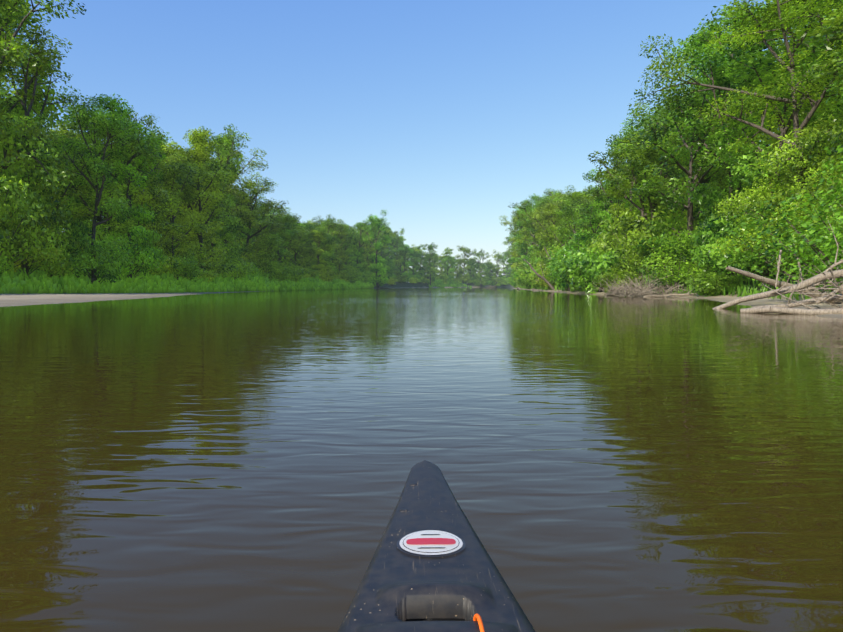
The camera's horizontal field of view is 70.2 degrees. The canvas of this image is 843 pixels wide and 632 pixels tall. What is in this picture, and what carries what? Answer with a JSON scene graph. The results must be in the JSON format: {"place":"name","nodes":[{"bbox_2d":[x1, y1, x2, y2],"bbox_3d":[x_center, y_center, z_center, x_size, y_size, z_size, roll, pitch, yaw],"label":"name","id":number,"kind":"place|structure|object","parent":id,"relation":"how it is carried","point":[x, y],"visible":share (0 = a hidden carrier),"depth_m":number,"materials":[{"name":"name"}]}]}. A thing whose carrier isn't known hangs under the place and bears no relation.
{"place":"outdoors","nodes":[
{"label":"outdoors","id":0,"kind":"place"},
{"bbox_2d":[1,0,832,277],"label":"sky","id":1,"kind":"structure","parent":0,"point":[438,116],"materials":[{"name":"blue"}]},
{"bbox_2d":[0,287,842,631],"bbox_3d":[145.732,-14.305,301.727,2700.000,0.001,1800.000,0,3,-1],"label":"river water","id":2,"kind":"structure","parent":0,"point":[248,461],"depth_m":3.50,"materials":[{"name":"brown liquid"}]},
{"bbox_2d":[338,460,535,631],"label":"canoe","id":3,"kind":"object","parent":2,"relation":"on","point":[432,567],"visible":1,"depth_m":1.15,"materials":[{"name":"grey"}]},
{"bbox_2d":[0,257,842,317],"bbox_3d":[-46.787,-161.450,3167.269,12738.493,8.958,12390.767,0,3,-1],"label":"ground","id":4,"kind":"structure","parent":0,"point":[10,299],"depth_m":46.63,"materials":[{"name":"beige sand"}]},
{"bbox_2d":[0,251,18,276],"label":"shrub","id":5,"kind":"object","parent":4,"relation":"on","point":[3,260],"visible":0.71,"depth_m":57.14,"materials":[{"name":"green plant"}]},
{"bbox_2d":[0,40,60,261],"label":"tree","id":6,"kind":"object","parent":4,"relation":"on","point":[14,106],"visible":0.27,"depth_m":59.22,"materials":[{"name":"green plant"}]},
{"bbox_2d":[0,0,68,259],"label":"tree","id":7,"kind":"object","parent":4,"relation":"on","point":[15,118],"visible":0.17,"depth_m":60.35,"materials":[{"name":"green plant"}]},
{"bbox_2d":[0,0,83,276],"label":"tree","id":8,"kind":"object","parent":4,"relation":"on","point":[43,55],"visible":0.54,"depth_m":58.98,"materials":[{"name":"green plant"}]},
{"bbox_2d":[0,0,86,270],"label":"tree","id":9,"kind":"object","parent":4,"relation":"on","point":[27,164],"visible":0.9,"depth_m":56.69,"materials":[{"name":"green plant"}]},
{"bbox_2d":[16,233,83,276],"bbox_3d":[-39.194,-6.317,63.167,7.084,4.944,7.274,-1,3,-10],"label":"shrub","id":10,"kind":"object","parent":4,"relation":"on","point":[68,247],"visible":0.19,"depth_m":62.10,"materials":[{"name":"green plant"}]},
{"bbox_2d":[31,170,99,275],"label":"tree","id":11,"kind":"object","parent":4,"relation":"on","point":[80,213],"visible":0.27,"depth_m":63.82,"materials":[{"name":"green plant"}]},
{"bbox_2d":[46,85,138,283],"bbox_3d":[-35.885,-13.009,64.970,9.621,21.219,8.969,-2,3,-30],"label":"tree","id":12,"kind":"object","parent":4,"relation":"on","point":[117,128],"visible":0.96,"depth_m":64.06,"materials":[{"name":"green plant"}]},
{"bbox_2d":[53,134,141,267],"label":"tree","id":13,"kind":"object","parent":4,"relation":"on","point":[104,228],"visible":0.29,"depth_m":67.72,"materials":[{"name":"green plant"}]},
{"bbox_2d":[66,228,138,276],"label":"shrub","id":14,"kind":"object","parent":4,"relation":"on","point":[125,250],"visible":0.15,"depth_m":68.02,"materials":[{"name":"green plant"}]},
{"bbox_2d":[59,118,167,272],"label":"tree","id":15,"kind":"object","parent":4,"relation":"on","point":[142,151],"visible":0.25,"depth_m":68.74,"materials":[{"name":"green plant"}]},
{"bbox_2d":[62,93,168,278],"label":"tree","id":16,"kind":"object","parent":4,"relation":"on","point":[150,254],"visible":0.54,"depth_m":70.44,"materials":[{"name":"green plant"}]},
{"bbox_2d":[106,111,173,268],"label":"tree","id":17,"kind":"object","parent":4,"relation":"on","point":[156,193],"visible":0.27,"depth_m":75.04,"materials":[{"name":"green plant"}]},
{"bbox_2d":[118,150,179,253],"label":"tree","id":18,"kind":"object","parent":4,"relation":"on","point":[153,186],"visible":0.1,"depth_m":82.00,"materials":[{"name":"green plant"}]},
{"bbox_2d":[132,192,188,275],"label":"tree","id":19,"kind":"object","parent":4,"relation":"on","point":[166,269],"visible":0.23,"depth_m":76.82,"materials":[{"name":"green plant"}]},
{"bbox_2d":[137,180,196,247],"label":"tree","id":20,"kind":"object","parent":4,"relation":"on","point":[188,197],"visible":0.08,"depth_m":88.92,"materials":[{"name":"green plant"}]},
{"bbox_2d":[137,159,210,270],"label":"tree","id":21,"kind":"object","parent":4,"relation":"on","point":[178,179],"visible":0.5,"depth_m":83.64,"materials":[{"name":"green plant"}]},
{"bbox_2d":[160,227,189,277],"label":"tree","id":22,"kind":"object","parent":4,"relation":"on","point":[183,238],"visible":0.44,"depth_m":82.31,"materials":[{"name":"green plant"}]},
{"bbox_2d":[164,254,205,281],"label":"shrub","id":23,"kind":"object","parent":4,"relation":"on","point":[191,263],"visible":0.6,"depth_m":81.87,"materials":[{"name":"green plant"}]},
{"bbox_2d":[157,142,221,270],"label":"tree","id":24,"kind":"object","parent":4,"relation":"on","point":[197,154],"visible":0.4,"depth_m":91.97,"materials":[{"name":"green plant"}]},
{"bbox_2d":[161,128,224,270],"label":"tree","id":25,"kind":"object","parent":4,"relation":"on","point":[198,142],"visible":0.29,"depth_m":94.09,"materials":[{"name":"green plant"}]},
{"bbox_2d":[158,157,236,277],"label":"tree","id":26,"kind":"object","parent":4,"relation":"on","point":[214,208],"visible":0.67,"depth_m":90.50,"materials":[{"name":"green plant"}]},
{"bbox_2d":[190,161,239,265],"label":"tree","id":27,"kind":"object","parent":4,"relation":"on","point":[230,235],"visible":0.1,"depth_m":99.44,"materials":[{"name":"green plant"}]},
{"bbox_2d":[201,215,232,270],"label":"tree","id":28,"kind":"object","parent":4,"relation":"on","point":[220,232],"visible":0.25,"depth_m":97.54,"materials":[{"name":"green plant"}]},
{"bbox_2d":[187,124,251,260],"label":"tree","id":29,"kind":"object","parent":4,"relation":"on","point":[226,142],"visible":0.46,"depth_m":101.67,"materials":[{"name":"green plant"}]},
{"bbox_2d":[210,162,254,268],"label":"tree","id":30,"kind":"object","parent":4,"relation":"on","point":[244,201],"visible":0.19,"depth_m":108.92,"materials":[{"name":"green plant"}]},
{"bbox_2d":[213,253,256,279],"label":"shrub","id":31,"kind":"object","parent":4,"relation":"on","point":[241,271],"visible":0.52,"depth_m":98.12,"materials":[{"name":"green plant"}]},
{"bbox_2d":[209,144,268,244],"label":"tree","id":32,"kind":"object","parent":4,"relation":"on","point":[252,161],"visible":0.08,"depth_m":117.76,"materials":[{"name":"green plant"}]},
{"bbox_2d":[225,163,277,271],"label":"tree","id":33,"kind":"object","parent":4,"relation":"on","point":[250,186],"visible":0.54,"depth_m":113.20,"materials":[{"name":"green plant"}]},
{"bbox_2d":[242,199,288,266],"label":"tree","id":34,"kind":"object","parent":4,"relation":"on","point":[268,208],"visible":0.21,"depth_m":126.48,"materials":[{"name":"green plant"}]},
{"bbox_2d":[255,235,283,279],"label":"tree","id":35,"kind":"object","parent":4,"relation":"on","point":[267,242],"visible":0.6,"depth_m":115.16,"materials":[{"name":"green plant"}]},
{"bbox_2d":[268,232,296,278],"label":"tree","id":36,"kind":"object","parent":4,"relation":"on","point":[287,237],"visible":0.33,"depth_m":122.98,"materials":[{"name":"green plant"}]},
{"bbox_2d":[269,209,298,266],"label":"tree","id":37,"kind":"object","parent":4,"relation":"on","point":[286,220],"visible":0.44,"depth_m":129.88,"materials":[{"name":"green plant"}]},
{"bbox_2d":[281,226,317,278],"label":"tree","id":38,"kind":"object","parent":4,"relation":"on","point":[304,262],"visible":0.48,"depth_m":136.07,"materials":[{"name":"green plant"}]},
{"bbox_2d":[300,226,333,278],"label":"tree","id":39,"kind":"object","parent":4,"relation":"on","point":[322,265],"visible":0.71,"depth_m":153.23,"materials":[{"name":"green plant"}]},
{"bbox_2d":[306,227,332,278],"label":"tree","id":40,"kind":"object","parent":4,"relation":"on","point":[324,254],"visible":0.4,"depth_m":154.73,"materials":[{"name":"green plant"}]},
{"bbox_2d":[306,214,339,262],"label":"tree","id":41,"kind":"object","parent":4,"relation":"on","point":[323,222],"visible":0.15,"depth_m":167.07,"materials":[{"name":"green plant"}]},
{"bbox_2d":[320,230,341,278],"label":"tree","id":42,"kind":"object","parent":4,"relation":"on","point":[330,251],"visible":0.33,"depth_m":161.22,"materials":[{"name":"green plant"}]},
{"bbox_2d":[321,219,348,278],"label":"tree","id":43,"kind":"object","parent":4,"relation":"on","point":[336,260],"visible":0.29,"depth_m":170.59,"materials":[{"name":"green plant"}]},
{"bbox_2d":[339,227,359,277],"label":"tree","id":44,"kind":"object","parent":4,"relation":"on","point":[348,252],"visible":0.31,"depth_m":194.21,"materials":[{"name":"green plant"}]},
{"bbox_2d":[349,220,374,275],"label":"tree","id":45,"kind":"object","parent":4,"relation":"on","point":[361,227],"visible":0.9,"depth_m":202.56,"materials":[{"name":"green plant"}]},
{"bbox_2d":[358,210,391,287],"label":"tree","id":46,"kind":"object","parent":4,"relation":"on","point":[374,257],"visible":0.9,"depth_m":213.14,"materials":[{"name":"green plant"}]},
{"bbox_2d":[379,221,395,277],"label":"tree","id":47,"kind":"object","parent":4,"relation":"on","point":[389,263],"visible":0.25,"depth_m":255.61,"materials":[{"name":"green plant"}]},
{"bbox_2d":[385,228,406,273],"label":"tree","id":48,"kind":"object","parent":4,"relation":"on","point":[395,242],"visible":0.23,"depth_m":281.39,"materials":[{"name":"green plant"}]},
{"bbox_2d":[388,249,411,282],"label":"tree","id":49,"kind":"object","parent":4,"relation":"on","point":[400,277],"visible":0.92,"depth_m":265.83,"materials":[{"name":"green plant"}]},
{"bbox_2d":[392,244,414,279],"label":"tree","id":50,"kind":"object","parent":4,"relation":"on","point":[407,249],"visible":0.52,"depth_m":272.02,"materials":[{"name":"green plant"}]},
{"bbox_2d":[0,265,842,299],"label":"bank grass","id":51,"kind":"structure","parent":4,"relation":"on","point":[13,282],"depth_m":70.40,"materials":[{"name":"green plant"}]},
{"bbox_2d":[422,242,437,284],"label":"tree","id":52,"kind":"object","parent":4,"relation":"on","point":[430,250],"visible":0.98,"depth_m":298.25,"materials":[{"name":"green plant"}]},
{"bbox_2d":[455,245,471,283],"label":"tree","id":53,"kind":"object","parent":4,"relation":"on","point":[464,278],"visible":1,"depth_m":328.40,"materials":[{"name":"green plant"}]},
{"bbox_2d":[470,249,489,286],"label":"tree","id":54,"kind":"object","parent":4,"relation":"on","point":[481,280],"visible":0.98,"depth_m":334.30,"materials":[{"name":"green plant"}]},
{"bbox_2d":[488,250,504,286],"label":"tree","id":55,"kind":"object","parent":4,"relation":"on","point":[496,269],"visible":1,"depth_m":344.12,"materials":[{"name":"green plant"}]},
{"bbox_2d":[499,210,529,279],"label":"tree","id":56,"kind":"object","parent":4,"relation":"on","point":[514,254],"visible":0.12,"depth_m":199.68,"materials":[{"name":"green plant"}]},
{"bbox_2d":[510,221,539,281],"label":"tree","id":57,"kind":"object","parent":4,"relation":"on","point":[532,239],"visible":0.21,"depth_m":167.36,"materials":[{"name":"green plant"}]},
{"bbox_2d":[513,194,542,266],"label":"tree","id":58,"kind":"object","parent":4,"relation":"on","point":[523,244],"visible":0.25,"depth_m":157.37,"materials":[{"name":"green plant"}]},
{"bbox_2d":[508,200,559,271],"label":"tree","id":59,"kind":"object","parent":4,"relation":"on","point":[525,224],"visible":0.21,"depth_m":139.68,"materials":[{"name":"green plant"}]},
{"bbox_2d":[524,199,566,270],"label":"tree","id":60,"kind":"object","parent":4,"relation":"on","point":[538,227],"visible":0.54,"depth_m":121.34,"materials":[{"name":"green plant"}]},
{"bbox_2d":[534,219,573,284],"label":"tree","id":61,"kind":"object","parent":4,"relation":"on","point":[566,226],"visible":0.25,"depth_m":103.72,"materials":[{"name":"green plant"}]},
{"bbox_2d":[538,205,570,271],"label":"tree","id":62,"kind":"object","parent":4,"relation":"on","point":[553,211],"visible":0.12,"depth_m":119.80,"materials":[{"name":"green plant"}]},
{"bbox_2d":[544,250,575,290],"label":"shrub","id":63,"kind":"object","parent":4,"relation":"on","point":[557,280],"visible":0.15,"depth_m":87.94,"materials":[{"name":"green plant"}]},
{"bbox_2d":[555,203,589,252],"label":"tree","id":64,"kind":"object","parent":4,"relation":"on","point":[570,213],"visible":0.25,"depth_m":97.99,"materials":[{"name":"green plant"}]},
{"bbox_2d":[545,227,603,289],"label":"shrub","id":65,"kind":"object","parent":4,"relation":"on","point":[566,248],"visible":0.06,"depth_m":79.74,"materials":[{"name":"green plant"}]},
{"bbox_2d":[554,252,596,289],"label":"shrub","id":66,"kind":"object","parent":4,"relation":"on","point":[560,266],"visible":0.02,"depth_m":76.63,"materials":[{"name":"green plant"}]},
{"bbox_2d":[561,186,593,231],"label":"tree","id":67,"kind":"object","parent":4,"relation":"on","point":[574,198],"visible":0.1,"depth_m":107.72,"materials":[{"name":"green plant"}]},
{"bbox_2d":[559,247,635,293],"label":"shrub","id":68,"kind":"object","parent":4,"relation":"on","point":[585,273],"visible":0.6,"depth_m":68.27,"materials":[{"name":"green plant"}]},
{"bbox_2d":[570,200,624,254],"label":"tree","id":69,"kind":"object","parent":4,"relation":"on","point":[591,221],"visible":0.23,"depth_m":80.54,"materials":[{"name":"green plant"}]},
{"bbox_2d":[582,228,627,269],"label":"shrub","id":70,"kind":"object","parent":4,"relation":"on","point":[601,244],"visible":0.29,"depth_m":70.52,"materials":[{"name":"green plant"}]},
{"bbox_2d":[575,185,635,237],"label":"tree","id":71,"kind":"object","parent":4,"relation":"on","point":[596,193],"visible":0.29,"depth_m":83.54,"materials":[{"name":"green plant"}]},
{"bbox_2d":[583,168,636,239],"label":"tree","id":72,"kind":"object","parent":4,"relation":"on","point":[604,207],"visible":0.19,"depth_m":76.94,"materials":[{"name":"green plant"}]},
{"bbox_2d":[595,265,642,291],"bbox_3d":[21.040,-3.810,63.267,5.209,3.142,5.795,-3,4,-42],"label":"shrub","id":73,"kind":"object","parent":4,"relation":"on","point":[621,278],"visible":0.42,"depth_m":62.55,"materials":[{"name":"green plant"}]},
{"bbox_2d":[588,128,659,258],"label":"tree","id":74,"kind":"object","parent":4,"relation":"on","point":[605,163],"visible":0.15,"depth_m":70.97,"materials":[{"name":"green plant"}]},
{"bbox_2d":[606,116,662,203],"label":"tree","id":75,"kind":"object","parent":4,"relation":"on","point":[616,140],"visible":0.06,"depth_m":94.63,"materials":[{"name":"green plant"}]},
{"bbox_2d":[592,267,694,296],"bbox_3d":[20.199,-3.086,57.175,8.532,3.270,18.000,0,3,-1],"label":"brush pile","id":76,"kind":"object","parent":4,"relation":"on","point":[636,289],"visible":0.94,"depth_m":54.61,"materials":[{"name":"brown wood"}]},
{"bbox_2d":[599,138,688,277],"bbox_3d":[23.617,-11.502,63.524,8.474,15.581,9.324,0,3,4],"label":"tree","id":77,"kind":"object","parent":4,"relation":"on","point":[618,193],"visible":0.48,"depth_m":63.29,"materials":[{"name":"green plant"}]},
{"bbox_2d":[596,191,696,267],"bbox_3d":[25.344,-9.248,63.304,11.644,8.508,11.341,0,3,-2],"label":"shrub","id":78,"kind":"object","parent":4,"relation":"on","point":[646,226],"visible":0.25,"depth_m":62.20,"materials":[{"name":"green plant"}]},
{"bbox_2d":[620,105,687,196],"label":"tree","id":79,"kind":"object","parent":4,"relation":"on","point":[630,126],"visible":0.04,"depth_m":83.77,"materials":[{"name":"green plant"}]},
{"bbox_2d":[609,130,707,270],"bbox_3d":[25.520,-11.990,64.273,9.700,15.620,10.944,-2,14,-37],"label":"tree","id":80,"kind":"object","parent":4,"relation":"on","point":[637,201],"visible":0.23,"depth_m":63.24,"materials":[{"name":"green plant"}]},
{"bbox_2d":[632,229,703,264],"bbox_3d":[25.321,-6.765,59.980,8.005,3.435,8.370,0,3,5],"label":"shrub","id":81,"kind":"object","parent":4,"relation":"on","point":[645,246],"visible":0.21,"depth_m":59.47,"materials":[{"name":"green plant"}]},
{"bbox_2d":[643,114,697,209],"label":"tree","id":82,"kind":"object","parent":4,"relation":"on","point":[665,128],"visible":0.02,"depth_m":71.91,"materials":[{"name":"green plant"}]},
{"bbox_2d":[636,244,720,290],"bbox_3d":[24.037,-4.454,55.217,8.173,4.321,8.391,2,3,33],"label":"shrub","id":83,"kind":"object","parent":4,"relation":"on","point":[682,272],"visible":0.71,"depth_m":54.62,"materials":[{"name":"green plant"}]},
{"bbox_2d":[626,64,764,260],"bbox_3d":[25.580,-13.330,56.234,12.016,17.016,13.764,1,3,17],"label":"tree","id":84,"kind":"object","parent":4,"relation":"on","point":[695,104],"visible":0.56,"depth_m":55.72,"materials":[{"name":"green plant"}]},
{"bbox_2d":[664,119,727,216],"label":"tree","id":85,"kind":"object","parent":4,"relation":"on","point":[709,177],"visible":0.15,"depth_m":62.59,"materials":[{"name":"green plant"}]},
{"bbox_2d":[685,168,733,233],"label":"tree","id":86,"kind":"object","parent":4,"relation":"on","point":[718,179],"visible":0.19,"depth_m":56.95,"materials":[{"name":"green plant"}]},
{"bbox_2d":[657,43,763,220],"bbox_3d":[29.654,-18.089,62.849,9.235,21.160,10.580,0,3,2],"label":"tree","id":87,"kind":"object","parent":4,"relation":"on","point":[687,155],"visible":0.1,"depth_m":62.60,"materials":[{"name":"green plant"}]},
{"bbox_2d":[661,18,766,201],"bbox_3d":[33.932,-20.228,65.607,12.699,25.449,11.838,-2,4,-40],"label":"tree","id":88,"kind":"object","parent":4,"relation":"on","point":[687,45],"visible":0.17,"depth_m":64.51,"materials":[{"name":"green plant"}]},
{"bbox_2d":[683,270,750,296],"bbox_3d":[23.785,-2.627,48.893,5.400,2.200,5.164,-1,3,-13],"label":"shrub","id":89,"kind":"object","parent":4,"relation":"on","point":[705,284],"visible":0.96,"depth_m":47.93,"materials":[{"name":"green plant"}]},
{"bbox_2d":[658,43,788,273],"bbox_3d":[26.047,-13.014,51.810,9.802,19.384,9.200,-1,3,-14],"label":"tree","id":90,"kind":"object","parent":4,"relation":"on","point":[706,199],"visible":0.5,"depth_m":51.50,"materials":[{"name":"green plant"}]},
{"bbox_2d":[705,173,760,270],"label":"tree","id":91,"kind":"object","parent":4,"relation":"on","point":[738,181],"visible":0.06,"depth_m":50.77,"materials":[{"name":"green plant"}]},
{"bbox_2d":[631,0,842,261],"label":"tree","id":92,"kind":"object","parent":4,"relation":"on","point":[760,193],"visible":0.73,"depth_m":40.83,"materials":[{"name":"green plant"}]},
{"bbox_2d":[690,0,796,195],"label":"tree","id":93,"kind":"object","parent":4,"relation":"on","point":[719,33],"visible":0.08,"depth_m":59.20,"materials":[{"name":"green plant"}]},
{"bbox_2d":[700,22,842,282],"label":"tree","id":94,"kind":"object","parent":4,"relation":"on","point":[764,69],"visible":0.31,"depth_m":44.76,"materials":[{"name":"green plant"}]},
{"bbox_2d":[701,0,842,207],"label":"tree","id":95,"kind":"object","parent":4,"relation":"on","point":[763,45],"visible":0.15,"depth_m":45.28,"materials":[{"name":"green plant"}]},
{"bbox_2d":[712,167,842,293],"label":"shrub","id":96,"kind":"object","parent":4,"relation":"on","point":[818,239],"visible":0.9,"depth_m":29.01,"materials":[{"name":"green plant"}]},
{"bbox_2d":[712,217,842,314],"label":"fallen tree","id":97,"kind":"object","parent":4,"relation":"on","point":[787,308],"visible":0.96,"depth_m":24.36,"materials":[{"name":"brown wood"}]},
{"bbox_2d":[716,195,840,277],"bbox_3d":[25.549,-5.134,38.422,10.240,5.496,9.973,0,3,-4],"label":"shrub","id":98,"kind":"object","parent":4,"relation":"on","point":[752,257],"visible":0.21,"depth_m":39.43,"materials":[{"name":"green plant"}]},
{"bbox_2d":[750,0,832,161],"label":"tree","id":99,"kind":"object","parent":4,"relation":"on","point":[765,135],"visible":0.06,"depth_m":54.22,"materials":[{"name":"green plant"}]},
{"bbox_2d":[758,0,842,194],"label":"tree","id":100,"kind":"object","parent":4,"relation":"on","point":[790,22],"visible":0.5,"depth_m":39.01,"materials":[{"name":"green plant"}]},
{"bbox_2d":[764,117,840,273],"bbox_3d":[25.480,-7.227,39.369,6.171,9.863,5.958,-1,3,-23],"label":"tree","id":101,"kind":"object","parent":4,"relation":"on","point":[805,130],"visible":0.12,"depth_m":39.11,"materials":[{"name":"green plant"}]},
{"bbox_2d":[763,251,842,308],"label":"brush pile","id":102,"kind":"object","parent":4,"relation":"on","point":[837,287],"visible":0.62,"depth_m":23.06,"materials":[{"name":"brown wood"}]},
{"bbox_2d":[767,151,842,241],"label":"shrub","id":103,"kind":"object","parent":4,"relation":"on","point":[810,186],"visible":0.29,"depth_m":34.85,"materials":[{"name":"green plant"}]},
{"bbox_2d":[792,1,842,214],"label":"tree","id":104,"kind":"object","parent":4,"relation":"on","point":[840,53],"visible":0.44,"depth_m":34.06,"materials":[{"name":"green plant"}]},
{"bbox_2d":[794,212,842,265],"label":"shrub","id":105,"kind":"object","parent":4,"relation":"on","point":[831,224],"visible":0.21,"depth_m":31.34,"materials":[{"name":"green plant"}]},
{"bbox_2d":[799,6,842,230],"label":"tree","id":106,"kind":"object","parent":4,"relation":"on","point":[836,22],"visible":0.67,"depth_m":33.29,"materials":[{"name":"green plant"}]},
{"bbox_2d":[808,80,842,148],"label":"tree","id":107,"kind":"object","parent":4,"relation":"on","point":[831,108],"visible":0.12,"depth_m":42.16,"materials":[{"name":"green plant"}]},
{"bbox_2d":[812,135,842,201],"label":"shrub","id":108,"kind":"object","parent":4,"relation":"on","point":[839,149],"visible":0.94,"depth_m":28.59,"materials":[{"name":"green plant"}]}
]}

